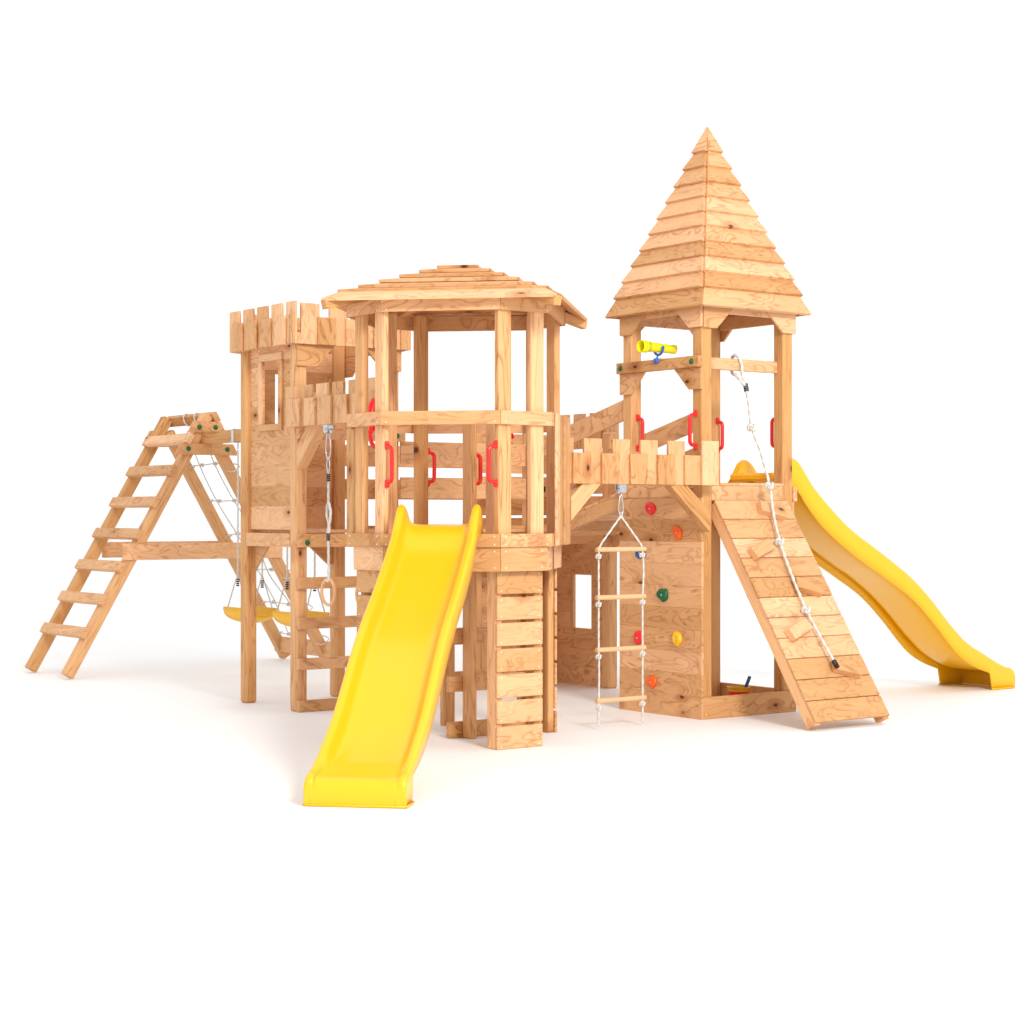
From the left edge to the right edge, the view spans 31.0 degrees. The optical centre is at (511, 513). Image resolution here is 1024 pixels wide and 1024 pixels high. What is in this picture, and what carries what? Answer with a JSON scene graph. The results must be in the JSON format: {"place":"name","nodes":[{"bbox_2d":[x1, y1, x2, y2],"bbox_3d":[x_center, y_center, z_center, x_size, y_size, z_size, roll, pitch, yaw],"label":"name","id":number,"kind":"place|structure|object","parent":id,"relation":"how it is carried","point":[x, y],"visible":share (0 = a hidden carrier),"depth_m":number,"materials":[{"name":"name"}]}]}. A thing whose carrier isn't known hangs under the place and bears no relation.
{"place":"outdoors","nodes":[
{"label":"outdoors","id":0,"kind":"place"},
{"bbox_2d":[0,519,1023,1023],"bbox_3d":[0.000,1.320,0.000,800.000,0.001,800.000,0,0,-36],"label":"ground","id":1,"kind":"structure","parent":0,"point":[174,849],"depth_m":7.50,"materials":[{"name":"white"}]},
{"bbox_2d":[25,412,349,678],"bbox_3d":[-1.943,0.228,14.575,2.488,2.172,3.868,0,0,-36],"label":"swing set","id":2,"kind":"object","parent":1,"relation":"on","point":[208,434],"visible":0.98,"depth_m":15.41,"materials":[{"name":"brown wood"}]},
{"bbox_2d":[223,429,276,622],"bbox_3d":[-2.104,0.093,14.793,0.230,1.566,0.470,0,0,-36],"label":"swing","id":3,"kind":"object","parent":2,"relation":"hanging from","point":[263,614],"visible":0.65,"depth_m":14.84,"materials":[{"name":"yellow plastic"}]},
{"bbox_2d":[183,412,328,644],"bbox_3d":[-2.313,0.135,16.092,1.151,2.009,0.908,0,0,-36],"label":"climbing net","id":4,"kind":"object","parent":2,"relation":"attached to","point":[218,501],"visible":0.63,"depth_m":16.07,"materials":[{"name":"white fabric"}]},
{"bbox_2d":[272,547,329,626],"bbox_3d":[-1.620,0.093,14.137,0.230,1.566,0.480,0,0,-36],"label":"swing","id":5,"kind":"object","parent":2,"relation":"hanging from","point":[282,617],"visible":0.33,"depth_m":14.14,"materials":[{"name":"yellow plastic"}]},
{"bbox_2d":[230,300,410,711],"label":"battlement tower","id":6,"kind":"structure","parent":1,"relation":"on","point":[283,500],"depth_m":12.65,"materials":[{"name":"brown wood"}]},
{"bbox_2d":[286,377,374,468],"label":"battlement beam","id":7,"kind":"structure","parent":6,"relation":"attached to","point":[312,412],"depth_m":11.96,"materials":[{"name":"brown wood"}]},
{"bbox_2d":[320,424,336,605],"bbox_3d":[-1.185,0.009,11.886,0.060,1.174,0.186,0,0,-36],"label":"gym ring","id":8,"kind":"object","parent":7,"relation":"hanging from","point":[328,504],"visible":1,"depth_m":11.88,"materials":[{"name":"white fabric"}]},
{"bbox_2d":[303,504,482,808],"bbox_3d":[-0.549,0.632,9.329,0.490,1.373,2.127,0,0,9],"label":"slide","id":9,"kind":"object","parent":1,"relation":"on","point":[373,747],"visible":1,"depth_m":9.15,"materials":[{"name":"yellow plastic"}]},
{"bbox_2d":[320,265,587,749],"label":"octagonal tower","id":10,"kind":"structure","parent":1,"relation":"on","point":[523,566],"depth_m":10.45,"materials":[{"name":"brown wood"}]},
{"bbox_2d":[368,397,374,448],"bbox_3d":[-0.818,-0.554,11.219,0.100,0.312,0.311,0,0,9],"label":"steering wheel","id":11,"kind":"object","parent":10,"relation":"attached to","point":[371,428],"visible":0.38,"depth_m":11.12,"materials":[{"name":"red plastic"}]},
{"bbox_2d":[345,441,525,531],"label":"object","id":12,"kind":"structure","parent":10,"relation":"attached to","point":[449,455],"depth_m":13.04,"materials":[{"name":"brown wood"}]},
{"bbox_2d":[570,438,718,531],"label":"battlement beam","id":13,"kind":"structure","parent":10,"relation":"attached to","point":[675,471],"depth_m":11.46,"materials":[{"name":"brown wood"}]},
{"bbox_2d":[595,484,645,726],"bbox_3d":[0.672,0.557,11.381,0.393,1.486,0.060,0,0,-36],"label":"rope ladder","id":14,"kind":"object","parent":13,"relation":"hanging from","point":[620,488],"visible":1,"depth_m":11.37,"materials":[{"name":"white fabric"}]},
{"bbox_2d":[477,413,619,688],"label":"back tower","id":15,"kind":"structure","parent":1,"relation":"on","point":[576,661],"depth_m":14.17,"materials":[{"name":"brown wood"}]},
{"bbox_2d":[525,400,692,546],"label":"inclined bridge","id":16,"kind":"structure","parent":15,"relation":"attached to","point":[599,518],"depth_m":12.93,"materials":[{"name":"brown wood"}]},
{"bbox_2d":[605,127,810,719],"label":"spire tower","id":17,"kind":"structure","parent":1,"relation":"on","point":[709,271],"depth_m":12.18,"materials":[{"name":"brown wood"}]},
{"bbox_2d":[637,340,676,363],"bbox_3d":[0.958,-1.064,12.130,0.302,0.148,0.113,0,0,-36],"label":"toy telescope","id":18,"kind":"object","parent":17,"relation":"on","point":[644,346],"visible":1,"depth_m":12.10,"materials":[{"name":"yellow plastic"}]},
{"bbox_2d":[730,354,839,668],"bbox_3d":[1.763,-0.045,11.828,0.163,2.017,0.935,0,0,-36],"label":"climbing rope","id":19,"kind":"object","parent":17,"relation":"hanging from","point":[779,540],"visible":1,"depth_m":12.00,"materials":[{"name":"white fabric"}]},
{"bbox_2d":[727,686,750,694],"bbox_3d":[1.518,1.237,12.338,0.162,0.164,0.156,0,0,-36],"label":"sand bucket","id":20,"kind":"object","parent":1,"relation":"on","point":[735,690],"visible":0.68,"depth_m":12.28,"materials":[{"name":"yellow plastic"}]},
{"bbox_2d":[744,676,750,686],"bbox_3d":[1.541,1.194,12.336,0.122,0.224,0.013,0,0,1],"label":"toy spade","id":21,"kind":"object","parent":20,"relation":"in","point":[747,681],"visible":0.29,"depth_m":12.33,"materials":[{"name":"blue plastic"}]},
{"bbox_2d":[711,500,888,729],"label":"climbing ramp","id":22,"kind":"structure","parent":1,"relation":"on","point":[822,689],"depth_m":11.66,"materials":[{"name":"brown wood"}]},
{"bbox_2d":[728,458,1014,689],"bbox_3d":[2.651,0.468,13.430,2.527,1.701,0.524,0,0,-36],"label":"slide","id":23,"kind":"object","parent":1,"relation":"on","point":[896,598],"visible":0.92,"depth_m":13.43,"materials":[{"name":"yellow plastic"}]},
{"bbox_2d":[0,0,1023,519],"label":"sky","id":24,"kind":"structure","parent":0,"point":[169,169],"materials":[{"name":"white"}]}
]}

